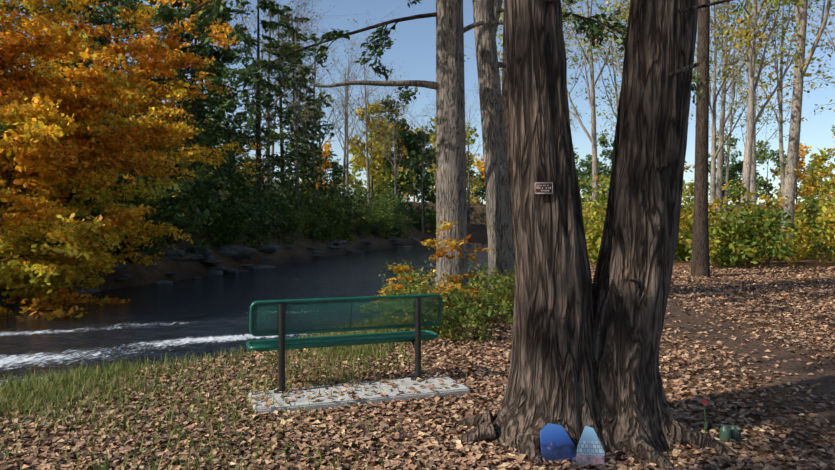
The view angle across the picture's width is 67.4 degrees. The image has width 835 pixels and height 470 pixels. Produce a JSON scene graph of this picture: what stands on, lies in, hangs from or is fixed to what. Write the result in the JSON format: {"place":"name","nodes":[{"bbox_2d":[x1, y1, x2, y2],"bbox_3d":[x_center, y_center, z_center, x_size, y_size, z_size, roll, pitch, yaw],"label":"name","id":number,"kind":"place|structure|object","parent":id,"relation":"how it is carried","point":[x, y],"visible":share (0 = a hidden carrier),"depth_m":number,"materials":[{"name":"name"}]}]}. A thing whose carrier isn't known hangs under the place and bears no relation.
{"place":"outdoors","nodes":[
{"label":"outdoors","id":0,"kind":"place"},
{"bbox_2d":[0,243,487,385],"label":"river water","id":1,"kind":"structure","parent":0,"point":[210,315],"depth_m":18.89,"materials":[{"name":"grey liquid"}]},
{"bbox_2d":[0,305,512,469],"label":"ground grass","id":2,"kind":"structure","parent":0,"point":[39,385],"depth_m":5.70,"materials":[{"name":"green plant"}]},
{"bbox_2d":[0,182,834,469],"bbox_3d":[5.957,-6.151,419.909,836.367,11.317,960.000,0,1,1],"label":"ground","id":3,"kind":"structure","parent":0,"point":[142,274],"depth_m":7.50,"materials":[{"name":"brown soil"}]},
{"bbox_2d":[0,237,414,302],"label":"bank rocks","id":4,"kind":"object","parent":3,"relation":"on","point":[235,251],"visible":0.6,"depth_m":36.19,"materials":[{"name":"grey stone"}]},
{"bbox_2d":[274,297,424,393],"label":"bench posts","id":5,"kind":"object","parent":3,"relation":"on","point":[416,342],"visible":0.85,"depth_m":5.61,"materials":[{"name":"black metal"}]},
{"bbox_2d":[246,294,442,351],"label":"green bench panels","id":6,"kind":"object","parent":5,"relation":"attached to","point":[327,341],"visible":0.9,"depth_m":5.92,"materials":[{"name":"green metal"}]},
{"bbox_2d":[248,375,469,415],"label":"concrete slab","id":7,"kind":"structure","parent":3,"relation":"on","point":[371,397],"depth_m":5.56,"materials":[{"name":"grey concrete"}]},
{"bbox_2d":[0,0,834,469],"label":"trees","id":8,"kind":"object","parent":3,"relation":"on","point":[72,110],"depth_m":23.92,"materials":[{"name":"green plant"}]},
{"bbox_2d":[0,264,834,469],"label":"fallen leaves","id":9,"kind":"object","parent":3,"relation":"on","point":[489,374],"visible":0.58,"depth_m":5.14,"materials":[{"name":"brown plant"}]},
{"bbox_2d":[576,426,604,466],"bbox_3d":[1.107,1.358,4.034,0.185,0.250,0.028,0,-17,7],"label":"painted stone","id":10,"kind":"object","parent":9,"relation":"on","point":[590,450],"depth_m":4.01,"materials":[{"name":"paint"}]},
{"bbox_2d":[719,424,738,440],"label":"small jars","id":11,"kind":"object","parent":9,"relation":"on","point":[726,433],"visible":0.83,"depth_m":4.45,"materials":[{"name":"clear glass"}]},
{"bbox_2d":[540,423,576,462],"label":"blue painted rock mountains","id":12,"kind":"structure","parent":3,"relation":"on","point":[556,443],"depth_m":4.09,"materials":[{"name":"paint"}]},
{"bbox_2d":[452,0,746,469],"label":"twin tree trunks","id":13,"kind":"object","parent":3,"relation":"on","point":[585,351],"visible":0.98,"depth_m":4.42,"materials":[{"name":"brown plant"}]},
{"bbox_2d":[534,182,553,193],"bbox_3d":[0.877,-0.326,4.354,0.135,0.085,0.012,0,1,1],"label":"plaque","id":14,"kind":"object","parent":13,"relation":"attached to","point":[541,186],"visible":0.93,"depth_m":4.35,"materials":[{"name":"silver metal"}]},
{"bbox_2d":[535,183,552,193],"bbox_3d":[0.876,-0.326,4.347,0.124,0.076,0.002,0,1,1],"label":"plaque lettering","id":15,"kind":"object","parent":14,"relation":"attached to","point":[545,190],"visible":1,"depth_m":4.35},
{"bbox_2d":[466,0,834,263],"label":"background trees","id":16,"kind":"object","parent":3,"relation":"on","point":[788,186],"visible":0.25,"depth_m":39.64,"materials":[{"name":"grey plant"}]},
{"bbox_2d":[699,399,707,433],"bbox_3d":[2.070,1.337,4.507,0.123,0.332,0.043,0,1,-38],"label":"flower ornament","id":17,"kind":"object","parent":3,"relation":"on","point":[705,427],"depth_m":4.50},
{"bbox_2d":[0,0,834,204],"label":"sky","id":18,"kind":"structure","parent":0,"point":[414,44],"materials":[{"name":"blue"}]}
]}

